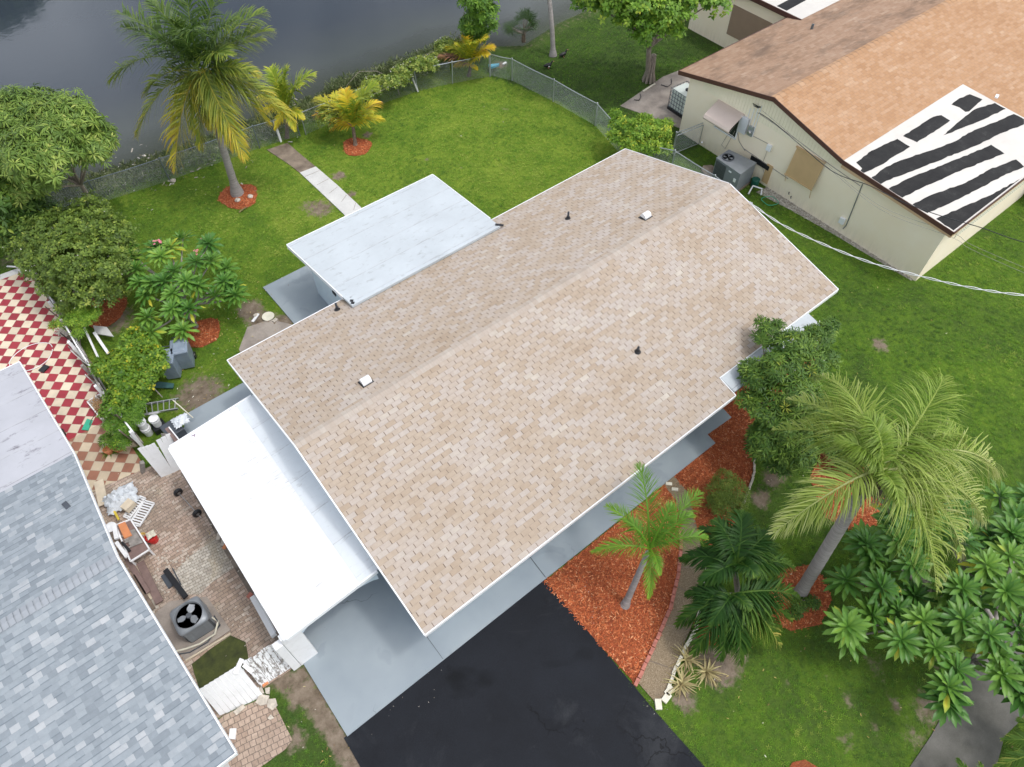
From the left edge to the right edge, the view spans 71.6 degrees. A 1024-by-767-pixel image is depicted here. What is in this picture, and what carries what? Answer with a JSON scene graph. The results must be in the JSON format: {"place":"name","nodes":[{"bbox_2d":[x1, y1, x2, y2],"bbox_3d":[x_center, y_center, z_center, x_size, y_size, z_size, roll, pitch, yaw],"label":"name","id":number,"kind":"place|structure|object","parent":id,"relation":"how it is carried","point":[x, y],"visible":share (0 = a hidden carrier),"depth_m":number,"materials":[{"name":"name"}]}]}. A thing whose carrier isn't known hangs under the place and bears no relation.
{"place":"outdoors","nodes":[
{"label":"outdoors","id":0,"kind":"place"},
{"bbox_2d":[0,272,140,491],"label":"tiled patio","id":1,"kind":"structure","parent":0,"point":[64,384],"depth_m":25.05,"materials":[{"name":"tile"}]},
{"bbox_2d":[47,300,103,344],"bbox_3d":[-15.415,-1.918,25.285,2.162,1.700,1.433,-15,55,-11],"label":"fence vine","id":2,"kind":"object","parent":1,"relation":"on","point":[81,319],"visible":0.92,"depth_m":24.86,"materials":[{"name":"green plant"}]},
{"bbox_2d":[87,394,111,422],"bbox_3d":[-13.856,0.796,23.945,1.069,0.469,0.561,35,61,23],"label":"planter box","id":3,"kind":"object","parent":1,"relation":"on","point":[92,401],"visible":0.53,"depth_m":23.96,"materials":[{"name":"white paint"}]},
{"bbox_2d":[94,479,106,506],"bbox_3d":[-12.816,3.402,22.153,0.280,0.080,0.983,-24,57,-17],"label":"pale plank","id":4,"kind":"object","parent":1,"relation":"on","point":[100,489],"visible":1,"depth_m":22.16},
{"bbox_2d":[93,459,291,718],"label":"brick patio","id":5,"kind":"structure","parent":0,"point":[181,527],"depth_m":21.18,"materials":[{"name":"brick"}]},
{"bbox_2d":[101,481,141,514],"bbox_3d":[-12.088,3.455,21.825,1.077,0.395,0.815,-33,60,-22],"label":"plastic sheet","id":6,"kind":"object","parent":5,"relation":"on","point":[114,500],"visible":1,"depth_m":21.79,"materials":[{"name":"plastic"}]},
{"bbox_2d":[123,495,145,518],"bbox_3d":[-11.623,3.813,21.882,0.260,0.050,0.790,18,56,12],"label":"slatted rack","id":7,"kind":"object","parent":5,"relation":"on","point":[132,512],"visible":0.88,"depth_m":21.81,"materials":[{"name":"white paint"}]},
{"bbox_2d":[120,498,136,512],"bbox_3d":[-11.721,3.736,21.715,0.260,0.220,0.340,23,57,16],"label":"cardboard box","id":8,"kind":"object","parent":7,"relation":"on","point":[128,505],"visible":1,"depth_m":21.64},
{"bbox_2d":[117,519,154,565],"bbox_3d":[-11.189,4.680,21.063,0.610,0.495,1.416,-33,60,-22],"label":"junk table","id":9,"kind":"object","parent":5,"relation":"on","point":[138,551],"visible":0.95,"depth_m":20.75,"materials":[{"name":"white paint"}]},
{"bbox_2d":[118,522,131,538],"bbox_3d":[-11.433,4.332,20.980,0.214,0.040,0.586,-33,60,-22],"label":"orange tile","id":10,"kind":"object","parent":9,"relation":"on","point":[125,530],"visible":1,"depth_m":20.95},
{"bbox_2d":[132,500,154,526],"bbox_3d":[-11.329,3.976,21.762,0.380,0.050,0.840,13,55,9],"label":"slatted rack","id":11,"kind":"object","parent":5,"relation":"on","point":[140,509],"visible":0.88,"depth_m":21.77,"materials":[{"name":"white paint"}]},
{"bbox_2d":[138,443,173,477],"bbox_3d":[-11.115,2.417,22.198,0.513,1.354,0.406,-24,57,-17],"label":"white fence panel","id":12,"kind":"object","parent":5,"relation":"on","point":[154,457],"visible":1,"depth_m":22.14,"materials":[{"name":"paint"}]},
{"bbox_2d":[156,433,179,471],"bbox_3d":[-10.695,2.200,22.352,0.573,1.376,0.436,-33,60,-22],"label":"white fence panel","id":13,"kind":"object","parent":5,"relation":"on","point":[167,440],"visible":0.73,"depth_m":22.16,"materials":[{"name":"paint"}]},
{"bbox_2d":[143,540,211,613],"bbox_3d":[-9.903,5.479,20.747,2.459,0.079,2.149,-33,60,-22],"label":"rubble","id":14,"kind":"object","parent":5,"relation":"on","point":[156,606],"visible":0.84,"depth_m":20.73,"materials":[{"name":"stone"}]},
{"bbox_2d":[136,560,163,604],"bbox_3d":[-10.444,5.727,20.482,0.220,0.040,1.505,-32,60,-21],"label":"loose board","id":15,"kind":"object","parent":14,"relation":"on","point":[150,582],"visible":1,"depth_m":20.45,"materials":[{"name":"wood"}]},
{"bbox_2d":[124,557,150,593],"bbox_3d":[-10.843,5.545,20.557,0.160,0.040,1.409,-36,61,-23],"label":"loose board","id":16,"kind":"object","parent":15,"relation":"on","point":[134,569],"visible":0.79,"depth_m":20.53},
{"bbox_2d":[131,574,155,609],"bbox_3d":[-10.517,5.946,20.263,0.100,0.040,1.330,-37,62,-24],"label":"loose board","id":17,"kind":"object","parent":16,"relation":"on","point":[149,602],"visible":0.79,"depth_m":20.20,"materials":[{"name":"brown wood"}]},
{"bbox_2d":[163,568,188,598],"bbox_3d":[-9.644,5.726,20.367,1.291,0.269,0.150,38,62,24],"label":"black plank","id":18,"kind":"object","parent":14,"relation":"on","point":[175,583],"visible":1,"depth_m":20.33,"materials":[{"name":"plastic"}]},
{"bbox_2d":[173,488,201,517],"bbox_3d":[-9.966,3.723,21.910,1.339,0.277,0.280,37,62,24],"label":"wheel axle","id":19,"kind":"object","parent":5,"relation":"on","point":[196,512],"visible":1,"depth_m":21.89,"materials":[{"name":"black plastic"}]},
{"bbox_2d":[118,473,259,704],"bbox_3d":[-8.850,5.122,20.996,3.996,0.044,9.029,-33,60,-22],"label":"patio debris","id":20,"kind":"object","parent":5,"relation":"on","point":[187,555],"visible":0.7,"depth_m":20.95,"materials":[{"name":"stone"}]},
{"bbox_2d":[152,596,230,659],"bbox_3d":[-9.019,6.693,19.850,1.648,0.070,1.839,-33,60,-22],"label":"condenser pad","id":21,"kind":"object","parent":5,"relation":"on","point":[177,640],"visible":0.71,"depth_m":19.71,"materials":[{"name":"concrete"}]},
{"bbox_2d":[170,596,215,641],"bbox_3d":[-8.733,6.466,19.471,0.861,0.790,0.860,-33,60,-22],"label":"air conditioner","id":22,"kind":"object","parent":21,"relation":"on","point":[192,620],"visible":1,"depth_m":19.25,"materials":[{"name":"grey metal"}]},
{"bbox_2d":[176,616,218,651],"bbox_3d":[-8.676,6.949,19.358,1.499,0.377,0.376,-31,59,-21],"label":"line set","id":23,"kind":"object","parent":21,"relation":"on","point":[203,641],"visible":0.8,"depth_m":19.45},
{"bbox_2d":[173,539,233,593],"bbox_3d":[-9.009,5.421,20.821,1.880,0.050,1.304,-33,60,-22],"label":"rubble pad","id":24,"kind":"object","parent":5,"relation":"on","point":[200,584],"visible":0.76,"depth_m":20.79,"materials":[{"name":"stone"}]},
{"bbox_2d":[186,633,230,661],"bbox_3d":[-8.301,7.215,19.448,1.273,0.060,0.050,-29,59,-20],"label":"timber","id":25,"kind":"object","parent":5,"relation":"on","point":[208,647],"visible":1,"depth_m":19.43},
{"bbox_2d":[200,665,261,714],"bbox_3d":[-7.200,7.881,18.247,1.161,1.272,0.589,-22,57,-15],"label":"picket fence","id":26,"kind":"object","parent":5,"relation":"on","point":[219,693],"visible":0.98,"depth_m":18.21,"materials":[{"name":"white paint"}]},
{"bbox_2d":[233,658,253,673],"bbox_3d":[-6.786,7.240,18.035,0.438,0.169,0.373,14,55,10],"label":"broken plank","id":27,"kind":"object","parent":26,"relation":"attached to","point":[244,666],"visible":1,"depth_m":18.04,"materials":[{"name":"white paint"}]},
{"bbox_2d":[250,593,276,637],"bbox_3d":[-6.820,6.337,19.456,0.192,0.909,1.775,-33,60,-22],"label":"gutter piece","id":28,"kind":"object","parent":5,"relation":"on","point":[264,617],"visible":0.93,"depth_m":19.36,"materials":[{"name":"metal"}]},
{"bbox_2d":[243,641,290,686],"bbox_3d":[-6.309,7.313,18.658,1.135,1.247,0.400,-30,59,-20],"label":"picket fence","id":29,"kind":"object","parent":5,"relation":"on","point":[269,673],"visible":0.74,"depth_m":18.60,"materials":[{"name":"white paint"}]},
{"bbox_2d":[218,701,291,766],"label":"brick patio","id":30,"kind":"structure","parent":0,"point":[256,743],"depth_m":18.19,"materials":[{"name":"brick"}]},
{"bbox_2d":[255,694,269,705],"bbox_3d":[-6.552,8.310,18.639,0.310,0.068,0.269,7,54,5],"label":"stone slab","id":31,"kind":"object","parent":30,"relation":"on","point":[262,700],"depth_m":18.61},
{"bbox_2d":[267,143,315,172],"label":"garden path","id":32,"kind":"structure","parent":0,"point":[286,152],"depth_m":32.30,"materials":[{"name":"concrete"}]},
{"bbox_2d":[0,0,583,184],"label":"lake","id":33,"kind":"structure","parent":0,"point":[64,44],"depth_m":38.75,"materials":[{"name":"liquid"}]},
{"bbox_2d":[263,266,328,323],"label":"patio","id":34,"kind":"structure","parent":0,"point":[296,297],"depth_m":27.22,"materials":[{"name":"grey paint"}]},
{"bbox_2d":[300,167,360,215],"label":"garden path","id":35,"kind":"structure","parent":0,"point":[336,196],"depth_m":30.86,"materials":[{"name":"concrete"}]},
{"bbox_2d":[184,383,730,736],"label":"patio slab","id":36,"kind":"structure","parent":0,"point":[371,643],"depth_m":19.85,"materials":[{"name":"grey paint"}]},
{"bbox_2d":[0,1,1023,766],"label":"ground","id":37,"kind":"structure","parent":0,"point":[306,699],"depth_m":26.85,"materials":[{"name":"plant"}]},
{"bbox_2d":[0,173,63,247],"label":"dark tree","id":38,"kind":"object","parent":37,"relation":"on","point":[10,219],"visible":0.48,"depth_m":26.70,"materials":[{"name":"green plant"}]},
{"bbox_2d":[0,82,121,208],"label":"mango tree","id":39,"kind":"object","parent":37,"relation":"on","point":[36,125],"visible":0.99,"depth_m":25.17,"materials":[{"name":"green plant"}]},
{"bbox_2d":[0,189,145,318],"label":"bush","id":40,"kind":"object","parent":37,"relation":"on","point":[85,230],"visible":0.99,"depth_m":24.94,"materials":[{"name":"green plant"}]},
{"bbox_2d":[14,250,143,446],"bbox_3d":[-15.443,-1.401,25.055,0.409,1.262,10.850,-34,61,-22],"label":"wooden fence","id":41,"kind":"object","parent":37,"relation":"on","point":[99,389],"visible":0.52,"depth_m":24.34,"materials":[{"name":"grey wood"}]},
{"bbox_2d":[93,325,113,336],"bbox_3d":[-14.809,-1.910,25.769,1.024,0.040,0.362,9,54,7],"label":"grey sheet","id":42,"kind":"object","parent":37,"relation":"on","point":[101,330],"visible":1,"depth_m":25.72,"materials":[{"name":"metal"}]},
{"bbox_2d":[86,295,126,327],"bbox_3d":[-15.356,-2.765,26.848,1.728,0.072,1.736,-33,60,-22],"label":"mulch bed","id":43,"kind":"object","parent":37,"relation":"on","point":[110,313],"visible":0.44,"depth_m":26.70,"materials":[{"name":"red wood"}]},
{"bbox_2d":[0,361,237,766],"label":"neighbour house","id":44,"kind":"structure","parent":37,"relation":"on","point":[93,671],"depth_m":16.49,"materials":[{"name":"grey"}]},
{"bbox_2d":[97,399,147,450],"bbox_3d":[-12.504,1.395,23.093,1.340,1.324,1.882,22,57,15],"label":"bush","id":45,"kind":"object","parent":37,"relation":"on","point":[136,410],"visible":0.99,"depth_m":22.68,"materials":[{"name":"green plant"}]},
{"bbox_2d":[88,326,171,419],"bbox_3d":[-12.810,-0.141,23.836,2.367,1.950,3.448,20,56,14],"label":"croton shrub","id":46,"kind":"object","parent":37,"relation":"on","point":[127,363],"visible":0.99,"depth_m":23.37,"materials":[{"name":"green plant"}]},
{"bbox_2d":[150,418,164,435],"bbox_3d":[-11.706,1.438,23.599,0.400,0.240,0.400,-33,60,-22],"label":"dark crate","id":47,"kind":"object","parent":37,"relation":"on","point":[157,431],"visible":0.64,"depth_m":23.46,"materials":[{"name":"black plastic"}]},
{"bbox_2d":[148,414,161,427],"bbox_3d":[-11.706,1.244,23.335,0.322,0.395,0.318,-33,60,-22],"label":"bucket","id":48,"kind":"object","parent":47,"relation":"on","point":[154,420],"visible":1,"depth_m":23.22,"materials":[{"name":"white paint"}]},
{"bbox_2d":[141,398,178,415],"bbox_3d":[-11.613,0.778,23.271,1.360,0.130,0.436,-8,54,-6],"label":"ladder","id":49,"kind":"object","parent":37,"relation":"on","point":[161,411],"visible":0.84,"depth_m":23.25,"materials":[{"name":"metal"}]},
{"bbox_2d":[162,346,181,378],"bbox_3d":[-11.857,-0.691,24.658,0.588,1.050,0.820,-8,54,-6],"label":"wheeled bin","id":50,"kind":"object","parent":37,"relation":"on","point":[174,371],"visible":0.45,"depth_m":24.46,"materials":[{"name":"grey plastic"}]},
{"bbox_2d":[49,118,300,210],"bbox_3d":[-15.995,-8.961,30.674,14.270,1.330,0.307,-26,58,-18],"label":"chain link fence","id":51,"kind":"object","parent":37,"relation":"on","point":[162,165],"visible":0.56,"depth_m":30.83,"materials":[{"name":"metal"}]},
{"bbox_2d":[170,337,196,368],"bbox_3d":[-11.523,-1.050,24.922,0.588,1.050,0.820,-13,55,-9],"label":"wheeled bin","id":52,"kind":"object","parent":37,"relation":"on","point":[184,354],"visible":0.96,"depth_m":24.59,"materials":[{"name":"grey plastic"}]},
{"bbox_2d":[119,228,251,345],"bbox_3d":[-11.848,-3.548,25.862,4.055,2.587,5.070,-22,57,-15],"label":"plumeria","id":53,"kind":"object","parent":37,"relation":"on","point":[177,303],"visible":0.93,"depth_m":25.08,"materials":[{"name":"green plant"}]},
{"bbox_2d":[186,424,198,432],"bbox_3d":[-10.587,1.731,23.446,0.767,0.140,0.527,-33,60,-22],"label":"concrete step","id":54,"kind":"object","parent":37,"relation":"on","point":[191,429],"visible":0.24,"depth_m":23.54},
{"bbox_2d":[159,417,187,438],"bbox_3d":[-10.941,1.570,23.031,0.550,0.500,0.620,-38,62,-24],"label":"black box","id":55,"kind":"object","parent":54,"relation":"on","point":[180,432],"visible":0.46,"depth_m":22.84,"materials":[{"name":"grey plastic"}]},
{"bbox_2d":[170,413,189,428],"bbox_3d":[-10.692,1.159,22.874,0.546,0.120,0.495,-33,60,-22],"label":"plastic film","id":56,"kind":"object","parent":55,"relation":"on","point":[180,420],"visible":1,"depth_m":22.86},
{"bbox_2d":[180,318,219,347],"bbox_3d":[-11.434,-1.829,26.161,1.529,0.073,1.316,-33,60,-22],"label":"mulch bed","id":57,"kind":"object","parent":37,"relation":"on","point":[208,337],"visible":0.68,"depth_m":26.09,"materials":[{"name":"orange wood"}]},
{"bbox_2d":[192,635,247,688],"bbox_3d":[-7.845,7.592,19.226,1.532,0.053,1.123,-33,60,-22],"label":"moss patch","id":58,"kind":"object","parent":37,"relation":"on","point":[219,659],"visible":0.7,"depth_m":19.26,"materials":[{"name":"plant"}]},
{"bbox_2d":[181,472,278,640],"bbox_3d":[-8.193,4.989,21.136,0.657,0.052,7.127,-33,60,-22],"label":"dirt strip","id":59,"kind":"object","parent":37,"relation":"on","point":[239,573],"visible":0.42,"depth_m":20.90,"materials":[{"name":"soil"}]},
{"bbox_2d":[218,184,256,208],"bbox_3d":[-11.852,-8.059,30.729,1.643,0.074,1.636,0,54,0],"label":"mulch bed","id":60,"kind":"object","parent":37,"relation":"on","point":[244,201],"visible":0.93,"depth_m":30.62,"materials":[{"name":"orange wood"}]},
{"bbox_2d":[105,0,297,197],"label":"coconut palm","id":61,"kind":"object","parent":60,"relation":"on","point":[207,81],"visible":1,"depth_m":26.47,"materials":[{"name":"green plant"}]},
{"bbox_2d":[49,32,479,206],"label":"bank weeds","id":62,"kind":"object","parent":37,"relation":"on","point":[354,82],"visible":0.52,"depth_m":32.73,"materials":[{"name":"plant"}]},
{"bbox_2d":[239,320,291,351],"bbox_3d":[-8.787,-1.427,25.900,2.119,0.118,2.497,-33,60,-22],"label":"concrete pad","id":63,"kind":"object","parent":37,"relation":"on","point":[258,332],"visible":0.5,"depth_m":26.19,"materials":[{"name":"concrete"}]},
{"bbox_2d":[257,63,316,138],"bbox_3d":[-10.029,-12.643,31.964,3.112,3.466,1.763,0,54,0],"label":"slender palm","id":64,"kind":"object","parent":37,"relation":"on","point":[284,93],"visible":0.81,"depth_m":31.44,"materials":[{"name":"plant"}]},
{"bbox_2d":[343,138,371,155],"bbox_3d":[-7.204,-10.900,32.812,1.338,0.075,1.309,13,55,9],"label":"mulch bed","id":65,"kind":"object","parent":37,"relation":"on","point":[355,147],"visible":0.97,"depth_m":32.75,"materials":[{"name":"orange wood"}]},
{"bbox_2d":[310,77,384,145],"bbox_3d":[-7.476,-12.196,32.047,3.602,2.817,2.096,6,54,4],"label":"yellow palm","id":66,"kind":"object","parent":65,"relation":"on","point":[352,109],"visible":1,"depth_m":31.78,"materials":[{"name":"plant"}]},
{"bbox_2d":[315,35,464,128],"bbox_3d":[-5.884,-14.563,34.388,2.171,1.981,9.479,37,62,24],"label":"fence thicket","id":67,"kind":"object","parent":37,"relation":"on","point":[395,77],"visible":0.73,"depth_m":34.20,"materials":[{"name":"green plant"}]},
{"bbox_2d":[302,55,490,134],"bbox_3d":[-5.570,-14.272,34.571,9.979,1.332,0.815,-25,58,-17],"label":"chain link fence","id":68,"kind":"object","parent":37,"relation":"on","point":[451,62],"visible":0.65,"depth_m":35.13,"materials":[{"name":"metal"}]},
{"bbox_2d":[437,33,496,76],"bbox_3d":[-2.250,-16.237,35.179,2.996,2.532,1.759,17,55,12],"label":"yellow palm","id":69,"kind":"object","parent":37,"relation":"on","point":[468,51],"visible":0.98,"depth_m":35.07,"materials":[{"name":"plant"}]},
{"bbox_2d":[456,0,500,47],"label":"lakeside shrub","id":70,"kind":"object","parent":37,"relation":"on","point":[479,12],"visible":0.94,"depth_m":34.39,"materials":[{"name":"green plant"}]},
{"bbox_2d":[85,137,883,682],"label":"mulch chips","id":71,"kind":"object","parent":37,"relation":"on","point":[719,437],"visible":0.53,"depth_m":20.82,"materials":[{"name":"wood"}]},
{"bbox_2d":[168,148,838,670],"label":"house","id":72,"kind":"structure","parent":37,"relation":"on","point":[454,404],"depth_m":20.84,"materials":[{"name":"beige"}]},
{"bbox_2d":[749,202,1023,295],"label":"service cable","id":73,"kind":"object","parent":72,"relation":"attached to","point":[887,266],"visible":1,"depth_m":21.82,"materials":[{"name":"white paint"}]},
{"bbox_2d":[499,7,539,42],"bbox_3d":[0.494,-18.981,37.644,2.399,1.741,2.553,-5,54,-4],"label":"fan palm","id":74,"kind":"object","parent":37,"relation":"on","point":[524,13],"visible":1,"depth_m":37.48,"materials":[{"name":"green plant"}]},
{"bbox_2d":[547,0,556,56],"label":"tall palm","id":75,"kind":"object","parent":37,"relation":"on","point":[552,52],"visible":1,"depth_m":36.63,"materials":[{"name":"grey plant"}]},
{"bbox_2d":[546,485,681,681],"bbox_3d":[3.959,5.616,20.701,5.033,0.072,3.708,-33,60,-22],"label":"mulch bed","id":76,"kind":"object","parent":37,"relation":"on","point":[602,630],"visible":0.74,"depth_m":20.38,"materials":[{"name":"red wood"}]},
{"bbox_2d":[589,462,708,609],"bbox_3d":[3.636,4.343,19.133,2.656,4.078,2.840,31,60,21],"label":"young palm","id":77,"kind":"object","parent":76,"relation":"on","point":[659,533],"visible":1,"depth_m":17.99,"materials":[{"name":"green plant"}]},
{"bbox_2d":[490,53,752,203],"bbox_3d":[4.428,-11.597,32.607,0.991,1.330,15.723,-35,61,-23],"label":"chain link fence","id":78,"kind":"object","parent":37,"relation":"on","point":[552,100],"visible":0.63,"depth_m":34.07,"materials":[{"name":"metal"}]},
{"bbox_2d":[605,108,675,155],"bbox_3d":[5.640,-10.774,31.469,3.154,2.244,2.305,7,54,5],"label":"lime shrub","id":79,"kind":"object","parent":37,"relation":"on","point":[633,138],"visible":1,"depth_m":30.94,"materials":[{"name":"green plant"}]},
{"bbox_2d":[570,0,734,83],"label":"yard tree","id":80,"kind":"object","parent":37,"relation":"on","point":[662,20],"visible":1,"depth_m":31.51,"materials":[{"name":"green plant"}]},
{"bbox_2d":[662,665,700,702],"bbox_3d":[4.488,7.903,18.820,1.100,0.241,0.906,-33,60,-22],"label":"strap plant","id":81,"kind":"object","parent":37,"relation":"on","point":[682,682],"visible":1,"depth_m":18.85,"materials":[{"name":"beige plant"}]},
{"bbox_2d":[669,641,706,675],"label":"strap plant","id":82,"kind":"object","parent":37,"relation":"on","point":[687,660],"visible":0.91,"depth_m":19.20,"materials":[{"name":"beige plant"}]},
{"bbox_2d":[672,123,703,153],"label":"chain link gate","id":83,"kind":"structure","parent":37,"relation":"on","point":[685,136],"depth_m":32.15,"materials":[{"name":"metal"}]},
{"bbox_2d":[693,653,728,689],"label":"strap plant","id":84,"kind":"object","parent":37,"relation":"on","point":[708,673],"visible":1,"depth_m":18.98,"materials":[{"name":"beige plant"}]},
{"bbox_2d":[710,150,756,190],"bbox_3d":[9.638,-9.271,30.917,1.206,1.105,1.516,-33,60,-22],"label":"air conditioner","id":85,"kind":"object","parent":37,"relation":"on","point":[734,170],"visible":0.94,"depth_m":30.55,"materials":[{"name":"metal"}]},
{"bbox_2d":[673,506,800,666],"bbox_3d":[5.798,5.587,18.683,3.409,3.355,3.471,-33,60,-22],"label":"dark palm","id":86,"kind":"object","parent":37,"relation":"on","point":[725,615],"visible":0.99,"depth_m":18.27,"materials":[{"name":"green plant"}]},
{"bbox_2d":[675,362,809,546],"bbox_3d":[7.555,1.401,23.791,2.779,0.073,8.907,29,59,20],"label":"mulch bed","id":87,"kind":"object","parent":37,"relation":"on","point":[717,457],"visible":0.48,"depth_m":22.91,"materials":[{"name":"red wood"}]},
{"bbox_2d":[703,468,752,519],"bbox_3d":[6.509,3.475,21.711,1.528,1.085,1.496,-33,60,-22],"label":"round bush","id":88,"kind":"object","parent":87,"relation":"on","point":[722,496],"visible":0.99,"depth_m":21.45,"materials":[{"name":"green plant"}]},
{"bbox_2d":[733,313,842,481],"bbox_3d":[8.411,0.447,22.063,3.472,4.124,5.117,5,54,4],"label":"front tree","id":89,"kind":"object","parent":87,"relation":"on","point":[766,376],"visible":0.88,"depth_m":20.94,"materials":[{"name":"green plant"}]},
{"bbox_2d":[770,565,831,630],"bbox_3d":[8.187,6.119,20.330,1.953,0.075,1.702,-8,54,-6],"label":"mulch bed","id":90,"kind":"object","parent":37,"relation":"on","point":[818,595],"visible":0.35,"depth_m":20.24,"materials":[{"name":"orange wood"}]},
{"bbox_2d":[787,593,822,620],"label":"shrub","id":91,"kind":"object","parent":90,"relation":"on","point":[809,602],"visible":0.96,"depth_m":19.84,"materials":[{"name":"green plant"}]},
{"bbox_2d":[767,368,1008,600],"bbox_3d":[9.179,2.962,18.340,5.785,6.994,4.774,16,55,11],"label":"queen palm","id":92,"kind":"object","parent":90,"relation":"on","point":[872,481],"visible":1,"depth_m":16.27,"materials":[{"name":"green plant"}]},
{"bbox_2d":[790,760,816,766],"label":"mulch bed","id":93,"kind":"object","parent":37,"relation":"on","point":[802,763],"visible":1,"depth_m":17.78,"materials":[{"name":"orange wood"}]},
{"bbox_2d":[757,188,912,280],"bbox_3d":[13.413,-6.349,29.511,0.815,0.116,7.346,-37,62,-24],"label":"gravel strip","id":94,"kind":"object","parent":37,"relation":"on","point":[817,222],"visible":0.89,"depth_m":29.80,"materials":[{"name":"gravel"}]},
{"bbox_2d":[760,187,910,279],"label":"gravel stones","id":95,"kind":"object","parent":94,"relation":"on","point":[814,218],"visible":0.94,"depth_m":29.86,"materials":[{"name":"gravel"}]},
{"bbox_2d":[811,453,880,528],"bbox_3d":[10.508,3.238,22.444,2.034,0.074,2.918,-5,54,-4],"label":"mulch bed","id":96,"kind":"object","parent":37,"relation":"on","point":[862,512],"visible":0.19,"depth_m":22.02,"materials":[{"name":"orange wood"}]},
{"bbox_2d":[825,431,867,473],"bbox_3d":[10.611,2.187,22.530,1.591,1.299,1.420,-18,56,-13],"label":"shrub","id":97,"kind":"object","parent":96,"relation":"on","point":[834,453],"visible":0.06,"depth_m":22.22,"materials":[{"name":"green plant"}]},
{"bbox_2d":[678,0,1023,280],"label":"neighbour house","id":98,"kind":"structure","parent":37,"relation":"on","point":[918,103],"depth_m":29.45,"materials":[{"name":"orange"}]},
{"bbox_2d":[714,121,738,139],"bbox_3d":[9.394,-11.412,30.909,0.050,1.200,1.250,-33,60,-22],"label":"window","id":99,"kind":"structure","parent":98,"relation":"in","point":[736,125],"depth_m":31.03,"materials":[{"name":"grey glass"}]},
{"bbox_2d":[759,113,1022,241],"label":"black cable","id":100,"kind":"object","parent":98,"relation":"attached to","point":[887,194],"visible":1,"depth_m":25.97,"materials":[{"name":"plastic"}]},
{"bbox_2d":[821,478,1023,727],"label":"plumeria","id":101,"kind":"object","parent":37,"relation":"on","point":[936,631],"visible":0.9,"depth_m":18.15,"materials":[{"name":"green plant"}]},
{"bbox_2d":[993,716,1023,766],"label":"corner palm","id":102,"kind":"object","parent":37,"relation":"on","point":[1019,741],"visible":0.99,"depth_m":17.07,"materials":[{"name":"plant"}]},
{"bbox_2d":[344,581,704,766],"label":"driveway","id":103,"kind":"structure","parent":0,"point":[535,677],"depth_m":18.50,"materials":[{"name":"asphalt"}]},
{"bbox_2d":[621,71,689,127],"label":"stone patio","id":104,"kind":"structure","parent":0,"point":[654,99],"depth_m":35.00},
{"bbox_2d":[667,81,689,118],"bbox_3d":[8.320,-13.560,34.022,1.040,1.170,1.240,-30,59,-20],"label":"water tank","id":105,"kind":"object","parent":104,"relation":"on","point":[676,105],"visible":0.6,"depth_m":33.83,"materials":[{"name":"white plastic"}]},
{"bbox_2d":[639,476,703,700],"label":"front path","id":106,"kind":"structure","parent":0,"point":[652,684],"depth_m":19.66,"materials":[{"name":"concrete"}]},
{"bbox_2d":[910,624,1023,766],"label":"sidewalk","id":107,"kind":"structure","parent":0,"point":[992,718],"depth_m":18.19,"materials":[{"name":"concrete"}]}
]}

